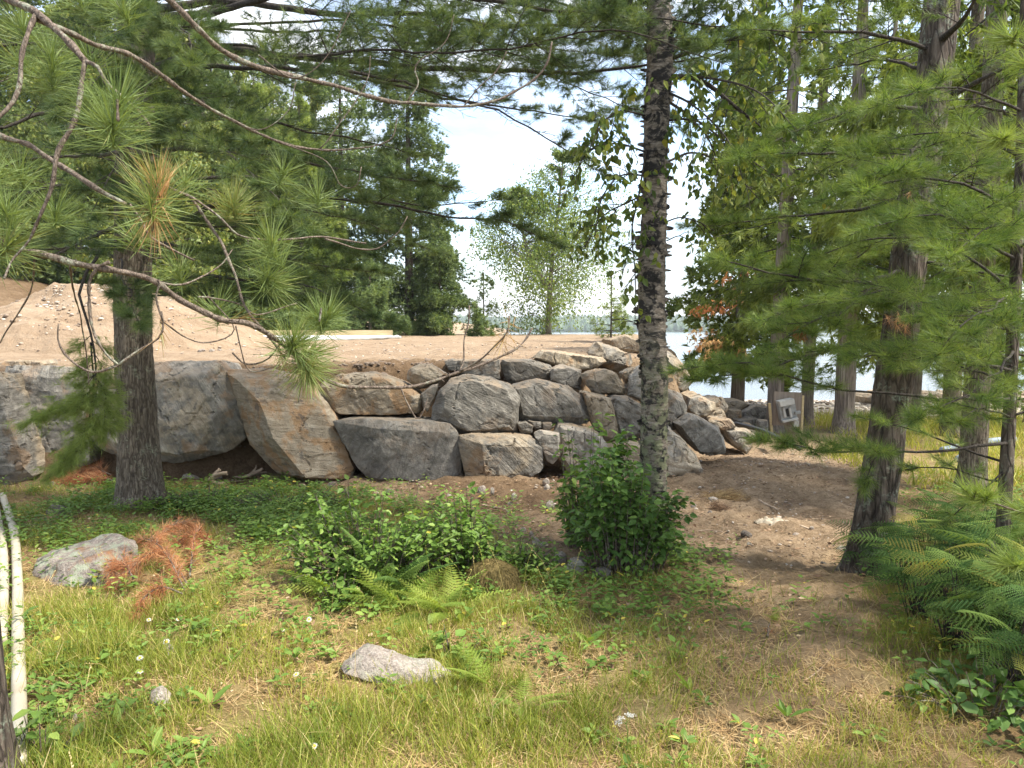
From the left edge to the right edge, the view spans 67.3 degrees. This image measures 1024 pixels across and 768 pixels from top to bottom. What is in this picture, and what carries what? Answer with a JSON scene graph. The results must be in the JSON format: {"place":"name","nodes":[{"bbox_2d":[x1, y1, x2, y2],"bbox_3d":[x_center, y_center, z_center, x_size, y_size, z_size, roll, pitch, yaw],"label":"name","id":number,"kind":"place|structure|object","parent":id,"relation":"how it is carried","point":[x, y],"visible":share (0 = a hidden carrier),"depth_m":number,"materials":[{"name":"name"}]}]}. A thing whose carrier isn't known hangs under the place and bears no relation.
{"place":"outdoors","nodes":[
{"label":"outdoors","id":0,"kind":"place"},
{"bbox_2d":[0,273,1023,767],"bbox_3d":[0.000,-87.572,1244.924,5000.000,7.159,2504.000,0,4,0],"label":"ground","id":1,"kind":"structure","parent":0,"point":[244,457],"depth_m":5.01,"materials":[{"name":"soil"}]},
{"bbox_2d":[0,511,8,642],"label":"plastic pipe","id":2,"kind":"object","parent":1,"relation":"on","point":[4,593],"visible":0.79,"depth_m":5.01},
{"bbox_2d":[0,492,27,766],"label":"plastic pipe","id":3,"kind":"object","parent":1,"relation":"on","point":[18,699],"visible":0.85,"depth_m":4.13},
{"bbox_2d":[0,372,45,484],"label":"boulder","id":4,"kind":"object","parent":1,"relation":"on","point":[21,457],"visible":0.66,"depth_m":8.62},
{"bbox_2d":[0,0,82,277],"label":"leafy tree","id":5,"kind":"object","parent":1,"relation":"on","point":[9,93],"visible":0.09,"depth_m":28.58,"materials":[{"name":"plant"}]},
{"bbox_2d":[0,162,85,281],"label":"leafy tree","id":6,"kind":"object","parent":1,"relation":"on","point":[19,274],"visible":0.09,"depth_m":23.76,"materials":[{"name":"plant"}]},
{"bbox_2d":[0,0,90,171],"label":"spruce","id":7,"kind":"object","parent":1,"relation":"on","point":[36,3],"depth_m":31.47,"materials":[{"name":"plant"}]},
{"bbox_2d":[12,694,83,767],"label":"leafy weed","id":8,"kind":"object","parent":1,"relation":"on","point":[33,722],"visible":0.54,"depth_m":3.02,"materials":[{"name":"green plant"}]},
{"bbox_2d":[5,365,94,452],"bbox_3d":[-5.500,0.368,9.462,0.970,1.238,1.040,0,4,0],"label":"boulder","id":9,"kind":"object","parent":1,"relation":"on","point":[38,379],"visible":0.31,"depth_m":8.96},
{"bbox_2d":[14,157,106,284],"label":"spruce","id":10,"kind":"object","parent":1,"relation":"on","point":[59,275],"visible":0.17,"depth_m":24.38,"materials":[{"name":"plant"}]},
{"bbox_2d":[42,457,112,486],"bbox_3d":[-4.858,1.019,8.731,0.888,0.432,0.535,0,4,0],"label":"dead pine bough","id":11,"kind":"object","parent":1,"relation":"on","point":[92,469],"visible":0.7,"depth_m":8.62,"materials":[{"name":"brown plant"}]},
{"bbox_2d":[0,0,167,241],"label":"leafy tree","id":12,"kind":"object","parent":1,"relation":"on","point":[32,134],"visible":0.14,"depth_m":26.46,"materials":[{"name":"plant"}]},
{"bbox_2d":[32,533,141,586],"bbox_3d":[-3.062,1.381,5.541,0.689,0.514,1.118,-2,5,-31],"label":"lichen boulder","id":13,"kind":"object","parent":1,"relation":"on","point":[68,564],"visible":0.41,"depth_m":5.30,"materials":[{"name":"stone"}]},
{"bbox_2d":[0,282,281,353],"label":"sand mound","id":14,"kind":"object","parent":1,"relation":"on","point":[25,332],"visible":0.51,"depth_m":14.88,"materials":[{"name":"sand"}]},
{"bbox_2d":[67,208,222,306],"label":"leafy tree","id":15,"kind":"object","parent":1,"relation":"on","point":[155,269],"visible":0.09,"depth_m":23.57,"materials":[{"name":"plant"}]},
{"bbox_2d":[92,509,208,625],"bbox_3d":[-2.448,1.201,5.274,0.741,0.440,2.091,-1,4,-12],"label":"dead pine bough","id":16,"kind":"object","parent":1,"relation":"on","point":[155,549],"visible":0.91,"depth_m":5.06,"materials":[{"name":"brown plant"}]},
{"bbox_2d":[91,360,246,462],"bbox_3d":[-3.962,0.294,9.206,1.793,1.186,1.304,0,4,0],"label":"boulder","id":17,"kind":"object","parent":1,"relation":"on","point":[199,416],"visible":0.49,"depth_m":8.63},
{"bbox_2d":[84,33,269,301],"bbox_3d":[-11.404,-7.087,26.310,5.512,10.500,4.846,2,4,21],"label":"leafy tree","id":18,"kind":"object","parent":1,"relation":"on","point":[200,159],"visible":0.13,"depth_m":25.79,"materials":[{"name":"plant"}]},
{"bbox_2d":[153,230,245,315],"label":"leafy tree","id":19,"kind":"object","parent":1,"relation":"on","point":[214,241],"visible":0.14,"depth_m":24.80,"materials":[{"name":"plant"}]},
{"bbox_2d":[154,481,273,511],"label":"shrub","id":20,"kind":"object","parent":1,"relation":"on","point":[192,493],"visible":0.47,"depth_m":7.37,"materials":[{"name":"green plant"}]},
{"bbox_2d":[179,6,269,247],"bbox_3d":[-13.473,-10.751,35.292,4.888,13.500,5.424,2,4,21],"label":"spruce","id":21,"kind":"object","parent":1,"relation":"on","point":[225,76],"visible":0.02,"depth_m":34.76,"materials":[{"name":"plant"}]},
{"bbox_2d":[202,34,294,219],"bbox_3d":[-13.863,-11.201,39.462,6.445,13.000,6.825,0,4,0],"label":"leafy tree","id":22,"kind":"object","parent":1,"relation":"on","point":[237,77],"visible":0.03,"depth_m":38.42,"materials":[{"name":"plant"}]},
{"bbox_2d":[203,239,301,329],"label":"spruce","id":23,"kind":"object","parent":1,"relation":"on","point":[266,319],"visible":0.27,"depth_m":25.44,"materials":[{"name":"plant"}]},
{"bbox_2d":[207,57,299,320],"bbox_3d":[-10.117,-7.497,30.470,4.690,10.883,4.703,0,4,0],"label":"tall pine","id":24,"kind":"object","parent":1,"relation":"on","point":[258,87],"visible":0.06,"depth_m":30.28,"materials":[{"name":"green plant"}]},
{"bbox_2d":[252,35,294,266],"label":"spruce","id":25,"kind":"object","parent":1,"relation":"on","point":[284,100],"visible":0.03,"depth_m":42.24,"materials":[{"name":"plant"}]},
{"bbox_2d":[0,0,552,767],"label":"red pine","id":26,"kind":"object","parent":1,"relation":"on","point":[152,196],"visible":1,"depth_m":2.71,"materials":[{"name":"green plant"}]},
{"bbox_2d":[229,480,345,512],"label":"shrub","id":27,"kind":"object","parent":1,"relation":"on","point":[277,496],"visible":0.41,"depth_m":7.34,"materials":[{"name":"green plant"}]},
{"bbox_2d":[226,368,356,480],"bbox_3d":[-2.540,0.457,9.000,1.458,1.300,1.313,0,4,0],"label":"boulder","id":28,"kind":"object","parent":1,"relation":"on","point":[300,439],"visible":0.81,"depth_m":8.60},
{"bbox_2d":[250,86,354,329],"bbox_3d":[-7.698,-6.128,27.736,3.862,9.112,3.916,-2,5,-27],"label":"tall pine","id":29,"kind":"object","parent":1,"relation":"on","point":[331,224],"visible":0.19,"depth_m":27.30,"materials":[{"name":"green plant"}]},
{"bbox_2d":[267,63,375,263],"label":"leafy tree","id":30,"kind":"object","parent":1,"relation":"on","point":[314,105],"visible":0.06,"depth_m":40.41,"materials":[{"name":"plant"}]},
{"bbox_2d":[279,556,393,609],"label":"fern","id":31,"kind":"object","parent":1,"relation":"on","point":[318,582],"visible":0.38,"depth_m":4.81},
{"bbox_2d":[311,576,366,611],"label":"broadleaf clump","id":32,"kind":"object","parent":1,"relation":"on","point":[330,590],"visible":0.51,"depth_m":4.71,"materials":[{"name":"green plant"}]},
{"bbox_2d":[304,25,414,299],"bbox_3d":[-6.969,-8.619,32.409,6.379,12.656,6.939,0,4,0],"label":"tall pine","id":33,"kind":"object","parent":1,"relation":"on","point":[359,113],"visible":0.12,"depth_m":31.93,"materials":[{"name":"green plant"}]},
{"bbox_2d":[314,247,412,335],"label":"pine","id":34,"kind":"object","parent":1,"relation":"on","point":[377,291],"visible":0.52,"depth_m":26.07,"materials":[{"name":"green plant"}]},
{"bbox_2d":[272,486,463,593],"bbox_3d":[-0.957,1.016,5.121,1.302,0.695,0.810,0,4,0],"label":"raspberry patch","id":35,"kind":"object","parent":1,"relation":"on","point":[332,535],"visible":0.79,"depth_m":5.06,"materials":[{"name":"green plant"}]},
{"bbox_2d":[330,527,458,590],"bbox_3d":[-0.729,1.121,4.946,0.721,0.465,0.836,-2,5,-31],"label":"fern","id":36,"kind":"object","parent":1,"relation":"on","point":[412,570],"visible":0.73,"depth_m":4.86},
{"bbox_2d":[341,643,453,685],"bbox_3d":[-0.574,1.558,3.950,0.608,0.522,0.651,0,4,0],"label":"granite rock","id":37,"kind":"object","parent":1,"relation":"on","point":[361,663],"visible":0.52,"depth_m":3.71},
{"bbox_2d":[333,415,462,481],"bbox_3d":[-1.289,0.742,9.116,1.467,0.771,1.067,0,4,0],"label":"boulder","id":38,"kind":"object","parent":1,"relation":"on","point":[387,447],"visible":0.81,"depth_m":8.61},
{"bbox_2d":[318,371,422,415],"bbox_3d":[-1.704,0.110,9.587,1.315,0.541,0.978,0,4,0],"label":"boulder","id":39,"kind":"object","parent":38,"relation":"on","point":[345,401],"visible":0.79,"depth_m":9.14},
{"bbox_2d":[407,364,447,388],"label":"boulder","id":40,"kind":"object","parent":39,"relation":"on","point":[420,373],"visible":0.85,"depth_m":9.39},
{"bbox_2d":[0,0,803,510],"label":"white pine","id":41,"kind":"object","parent":1,"relation":"on","point":[132,416],"visible":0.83,"depth_m":6.16,"materials":[{"name":"green plant"}]},
{"bbox_2d":[331,558,478,637],"bbox_3d":[-0.668,1.248,4.676,0.808,0.263,0.817,3,5,33],"label":"fern","id":42,"kind":"object","parent":1,"relation":"on","point":[385,592],"visible":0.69,"depth_m":4.67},
{"bbox_2d":[339,16,496,334],"bbox_3d":[-3.750,-7.885,29.627,6.357,12.484,6.043,4,5,42],"label":"tall pine","id":43,"kind":"object","parent":1,"relation":"on","point":[401,292],"visible":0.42,"depth_m":28.99,"materials":[{"name":"green plant"}]},
{"bbox_2d":[406,220,478,335],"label":"pine","id":44,"kind":"object","parent":1,"relation":"on","point":[435,325],"visible":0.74,"depth_m":28.78,"materials":[{"name":"green plant"}]},
{"bbox_2d":[418,626,481,661],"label":"broadleaf clump","id":45,"kind":"object","parent":1,"relation":"on","point":[460,632],"visible":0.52,"depth_m":3.91,"materials":[{"name":"green plant"}]},
{"bbox_2d":[391,562,517,624],"bbox_3d":[-0.377,1.250,4.669,0.567,0.226,0.932,3,5,38],"label":"fern","id":46,"kind":"object","parent":1,"relation":"on","point":[427,602],"visible":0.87,"depth_m":4.64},
{"bbox_2d":[414,481,515,580],"bbox_3d":[-0.329,1.011,5.288,0.740,0.664,0.616,0,4,0],"label":"raspberry patch","id":47,"kind":"object","parent":1,"relation":"on","point":[468,548],"visible":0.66,"depth_m":5.21,"materials":[{"name":"green plant"}]},
{"bbox_2d":[445,358,500,378],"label":"boulder","id":48,"kind":"object","parent":1,"relation":"on","point":[492,369],"visible":0.82,"depth_m":9.98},
{"bbox_2d":[464,301,494,336],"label":"pine","id":49,"kind":"object","parent":1,"relation":"on","point":[479,323],"visible":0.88,"depth_m":26.78,"materials":[{"name":"green plant"}]},
{"bbox_2d":[460,271,505,334],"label":"pine","id":50,"kind":"object","parent":1,"relation":"on","point":[490,306],"visible":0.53,"depth_m":30.84,"materials":[{"name":"green plant"}]},
{"bbox_2d":[428,636,547,689],"bbox_3d":[-0.175,1.350,3.619,0.572,0.211,0.460,3,5,34],"label":"fern","id":51,"kind":"object","parent":1,"relation":"on","point":[467,673],"visible":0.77,"depth_m":3.67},
{"bbox_2d":[462,556,524,596],"bbox_3d":[-0.128,1.277,5.025,0.480,0.296,0.432,0,4,0],"label":"mossy hump","id":52,"kind":"object","parent":1,"relation":"on","point":[510,575],"visible":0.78,"depth_m":4.92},
{"bbox_2d":[458,430,542,477],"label":"boulder","id":53,"kind":"object","parent":1,"relation":"on","point":[510,454],"visible":0.74,"depth_m":8.53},
{"bbox_2d":[431,374,520,433],"bbox_3d":[-0.429,0.224,9.373,1.059,0.736,1.143,0,4,0],"label":"boulder","id":54,"kind":"object","parent":53,"relation":"on","point":[467,403],"visible":0.97,"depth_m":8.86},
{"bbox_2d":[534,430,559,463],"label":"boulder","id":55,"kind":"object","parent":53,"relation":"on","point":[548,442],"visible":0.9,"depth_m":8.59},
{"bbox_2d":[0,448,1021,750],"bbox_3d":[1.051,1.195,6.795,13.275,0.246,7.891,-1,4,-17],"label":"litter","id":56,"kind":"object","parent":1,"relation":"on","point":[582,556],"visible":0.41,"depth_m":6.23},
{"bbox_2d":[0,408,1023,767],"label":"grass","id":57,"kind":"structure","parent":1,"relation":"on","point":[300,730],"depth_m":3.58,"materials":[{"name":"plant"}]},
{"bbox_2d":[0,468,1023,767],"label":"ground cover","id":58,"kind":"object","parent":1,"relation":"on","point":[268,524],"visible":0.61,"depth_m":4.85,"materials":[{"name":"green plant"}]},
{"bbox_2d":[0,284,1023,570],"bbox_3d":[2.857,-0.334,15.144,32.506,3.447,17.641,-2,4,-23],"label":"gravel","id":59,"kind":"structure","parent":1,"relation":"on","point":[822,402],"depth_m":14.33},
{"bbox_2d":[478,531,563,578],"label":"shrub","id":60,"kind":"object","parent":1,"relation":"on","point":[523,552],"visible":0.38,"depth_m":5.35,"materials":[{"name":"green plant"}]},
{"bbox_2d":[501,358,551,382],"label":"boulder","id":61,"kind":"object","parent":1,"relation":"on","point":[516,370],"visible":0.88,"depth_m":10.02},
{"bbox_2d":[491,671,572,726],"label":"fern","id":62,"kind":"object","parent":1,"relation":"on","point":[521,692],"visible":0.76,"depth_m":3.46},
{"bbox_2d":[460,144,639,334],"bbox_3d":[1.386,-5.247,30.604,7.595,8.458,7.876,0,4,0],"label":"birch tree","id":63,"kind":"object","parent":1,"relation":"on","point":[527,202],"visible":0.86,"depth_m":30.11,"materials":[{"name":"green plant"}]},
{"bbox_2d":[532,350,606,369],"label":"boulder","id":64,"kind":"object","parent":1,"relation":"on","point":[577,361],"visible":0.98,"depth_m":10.65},
{"bbox_2d":[554,422,607,476],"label":"boulder","id":65,"kind":"object","parent":1,"relation":"on","point":[580,434],"visible":0.5,"depth_m":8.81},
{"bbox_2d":[511,378,589,423],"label":"boulder","id":66,"kind":"object","parent":65,"relation":"on","point":[544,400],"visible":0.83,"depth_m":9.14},
{"bbox_2d":[550,364,581,389],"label":"boulder","id":67,"kind":"object","parent":66,"relation":"on","point":[562,374],"visible":0.89,"depth_m":9.92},
{"bbox_2d":[548,412,622,549],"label":"leafy sapling","id":68,"kind":"object","parent":1,"relation":"on","point":[570,488],"visible":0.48,"depth_m":5.84,"materials":[{"name":"green plant"}]},
{"bbox_2d":[587,342,632,370],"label":"boulder","id":69,"kind":"object","parent":1,"relation":"on","point":[616,359],"visible":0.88,"depth_m":11.31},
{"bbox_2d":[585,277,636,337],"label":"pine","id":70,"kind":"object","parent":1,"relation":"on","point":[616,312],"visible":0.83,"depth_m":24.87,"materials":[{"name":"green plant"}]},
{"bbox_2d":[601,334,638,352],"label":"boulder","id":71,"kind":"object","parent":1,"relation":"on","point":[626,343],"visible":0.65,"depth_m":13.09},
{"bbox_2d":[607,439,639,475],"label":"boulder","id":72,"kind":"object","parent":1,"relation":"on","point":[636,457],"visible":0.04,"depth_m":8.93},
{"bbox_2d":[579,390,618,441],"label":"boulder","id":73,"kind":"object","parent":72,"relation":"on","point":[595,403],"visible":0.74,"depth_m":9.11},
{"bbox_2d":[606,395,640,439],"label":"boulder","id":74,"kind":"object","parent":72,"relation":"on","point":[627,409],"visible":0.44,"depth_m":9.19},
{"bbox_2d":[581,368,625,394],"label":"boulder","id":75,"kind":"object","parent":74,"relation":"on","point":[603,381],"visible":0.96,"depth_m":9.64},
{"bbox_2d":[559,425,697,575],"bbox_3d":[0.814,0.828,5.395,0.972,1.027,0.800,0,4,0],"label":"leafy bush","id":76,"kind":"object","parent":1,"relation":"on","point":[613,523],"visible":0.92,"depth_m":5.25,"materials":[{"name":"green plant"}]},
{"bbox_2d":[667,426,703,477],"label":"boulder","id":77,"kind":"object","parent":1,"relation":"on","point":[682,460],"visible":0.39,"depth_m":8.91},
{"bbox_2d":[540,0,849,555],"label":"paper birch","id":78,"kind":"object","parent":1,"relation":"on","point":[652,246],"visible":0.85,"depth_m":5.55,"materials":[{"name":"green plant"}]},
{"bbox_2d":[681,390,715,417],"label":"boulder","id":79,"kind":"object","parent":1,"relation":"on","point":[700,405],"visible":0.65,"depth_m":10.96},
{"bbox_2d":[673,412,725,455],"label":"boulder","id":80,"kind":"object","parent":1,"relation":"on","point":[699,434],"visible":0.94,"depth_m":9.57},
{"bbox_2d":[668,389,686,429],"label":"boulder","id":81,"kind":"object","parent":80,"relation":"on","point":[677,406],"visible":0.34,"depth_m":9.86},
{"bbox_2d":[665,0,808,401],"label":"cedar tree","id":82,"kind":"object","parent":1,"relation":"on","point":[727,337],"visible":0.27,"depth_m":18.82,"materials":[{"name":"green plant"}]},
{"bbox_2d":[720,427,754,453],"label":"boulder","id":83,"kind":"object","parent":1,"relation":"on","point":[731,436],"visible":0.66,"depth_m":10.93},
{"bbox_2d":[674,0,896,432],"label":"cedar tree","id":84,"kind":"object","parent":1,"relation":"on","point":[790,169],"visible":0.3,"depth_m":13.39,"materials":[{"name":"green plant"}]},
{"bbox_2d":[768,391,803,437],"bbox_3d":[4.539,0.687,12.656,0.589,1.118,0.272,0,4,0],"label":"electrical board","id":85,"kind":"object","parent":1,"relation":"on","point":[786,406],"visible":0.88,"depth_m":12.70,"materials":[{"name":"grey wood"}]},
{"bbox_2d":[703,0,897,425],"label":"cedar tree","id":86,"kind":"object","parent":1,"relation":"on","point":[808,408],"visible":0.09,"depth_m":14.26,"materials":[{"name":"green plant"}]},
{"bbox_2d":[655,0,1023,592],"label":"young pine","id":87,"kind":"object","parent":1,"relation":"on","point":[927,355],"visible":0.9,"depth_m":3.94,"materials":[{"name":"green plant"}]},
{"bbox_2d":[723,0,965,435],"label":"cedar tree","id":88,"kind":"object","parent":1,"relation":"on","point":[845,401],"visible":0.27,"depth_m":13.15,"materials":[{"name":"green plant"}]},
{"bbox_2d":[670,0,1023,579],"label":"leaning pine","id":89,"kind":"object","parent":1,"relation":"on","point":[941,23],"visible":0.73,"depth_m":5.00,"materials":[{"name":"green plant"}]},
{"bbox_2d":[795,0,943,378],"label":"cedar tree","id":90,"kind":"object","parent":1,"relation":"on","point":[895,28],"visible":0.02,"depth_m":19.96,"materials":[{"name":"green plant"}]},
{"bbox_2d":[824,519,928,564],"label":"bracken fern","id":91,"kind":"object","parent":1,"relation":"on","point":[861,553],"visible":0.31,"depth_m":5.35,"materials":[{"name":"green plant"}]},
{"bbox_2d":[857,516,951,582],"bbox_3d":[2.689,1.113,5.177,0.751,0.439,0.749,0,4,0],"label":"bracken fern","id":92,"kind":"object","parent":1,"relation":"on","point":[882,530],"visible":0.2,"depth_m":5.12,"materials":[{"name":"green plant"}]},
{"bbox_2d":[791,15,1023,410],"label":"cedar tree","id":93,"kind":"object","parent":1,"relation":"on","point":[918,384],"visible":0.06,"depth_m":16.92,"materials":[{"name":"green plant"}]},
{"bbox_2d":[802,0,1023,490],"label":"cedar tree","id":94,"kind":"object","parent":1,"relation":"on","point":[965,458],"visible":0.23,"depth_m":8.04,"materials":[{"name":"green plant"}]},
{"bbox_2d":[834,522,1003,619],"bbox_3d":[2.344,1.076,4.389,0.869,0.573,0.860,0,4,0],"label":"bracken fern","id":95,"kind":"object","parent":1,"relation":"on","point":[896,564],"visible":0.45,"depth_m":4.42,"materials":[{"name":"green plant"}]},
{"bbox_2d":[843,0,1023,437],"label":"cedar tree","id":96,"kind":"object","parent":1,"relation":"on","point":[977,19],"visible":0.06,"depth_m":12.62,"materials":[{"name":"green plant"}]},
{"bbox_2d":[872,501,1015,595],"bbox_3d":[2.708,1.068,4.815,0.770,0.570,0.863,1,4,18],"label":"bracken fern","id":97,"kind":"object","parent":1,"relation":"on","point":[920,526],"visible":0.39,"depth_m":4.83,"materials":[{"name":"green plant"}]},
{"bbox_2d":[867,524,1023,650],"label":"bracken fern","id":98,"kind":"object","parent":1,"relation":"on","point":[928,586],"visible":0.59,"depth_m":3.98,"materials":[{"name":"green plant"}]},
{"bbox_2d":[881,645,1023,732],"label":"broadleaf clump","id":99,"kind":"object","parent":1,"relation":"on","point":[1009,717],"visible":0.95,"depth_m":3.37,"materials":[{"name":"green plant"}]},
{"bbox_2d":[902,526,1023,666],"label":"bracken fern","id":100,"kind":"object","parent":1,"relation":"on","point":[1004,614],"visible":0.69,"depth_m":3.67,"materials":[{"name":"green plant"}]},
{"bbox_2d":[902,508,1023,616],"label":"bracken fern","id":101,"kind":"object","parent":1,"relation":"on","point":[934,524],"visible":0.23,"depth_m":4.46,"materials":[{"name":"green plant"}]},
{"bbox_2d":[917,515,1023,609],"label":"bracken fern","id":102,"kind":"object","parent":1,"relation":"on","point":[948,545],"visible":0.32,"depth_m":4.29,"materials":[{"name":"green plant"}]},
{"bbox_2d":[918,563,1023,689],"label":"bracken fern","id":103,"kind":"object","parent":1,"relation":"on","point":[1014,667],"visible":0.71,"depth_m":3.54,"materials":[{"name":"green plant"}]},
{"bbox_2d":[923,519,1023,658],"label":"bracken fern","id":104,"kind":"object","parent":1,"relation":"on","point":[972,544],"visible":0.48,"depth_m":4.05,"materials":[{"name":"green plant"}]},
{"bbox_2d":[936,7,1023,585],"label":"bright pine","id":105,"kind":"object","parent":1,"relation":"on","point":[982,496],"visible":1,"depth_m":2.56,"materials":[{"name":"green plant"}]},
{"bbox_2d":[943,547,1023,657],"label":"bracken fern","id":106,"kind":"object","parent":1,"relation":"on","point":[1008,632],"visible":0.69,"depth_m":3.50,"materials":[{"name":"green plant"}]},
{"bbox_2d":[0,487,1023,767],"bbox_3d":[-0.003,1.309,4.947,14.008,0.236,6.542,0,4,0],"label":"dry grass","id":107,"kind":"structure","parent":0,"point":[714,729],"depth_m":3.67,"materials":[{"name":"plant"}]},
{"bbox_2d":[0,0,1023,317],"label":"sky","id":108,"kind":"structure","parent":0,"point":[486,150],"materials":[{"name":"white"}]},
{"bbox_2d":[508,330,834,331],"bbox_3d":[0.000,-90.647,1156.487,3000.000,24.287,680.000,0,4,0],"label":"shore","id":109,"kind":"structure","parent":0,"point":[629,331],"depth_m":835.79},
{"bbox_2d":[403,313,1005,331],"bbox_3d":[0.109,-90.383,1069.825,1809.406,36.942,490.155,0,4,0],"label":"forest","id":110,"kind":"object","parent":109,"relation":"on","point":[678,325],"visible":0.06,"depth_m":863.45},
{"bbox_2d":[508,332,1023,399],"bbox_3d":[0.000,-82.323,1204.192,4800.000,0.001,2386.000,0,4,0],"label":"lake","id":111,"kind":"structure","parent":0,"point":[677,340],"depth_m":41.27,"materials":[{"name":"blue liquid"}]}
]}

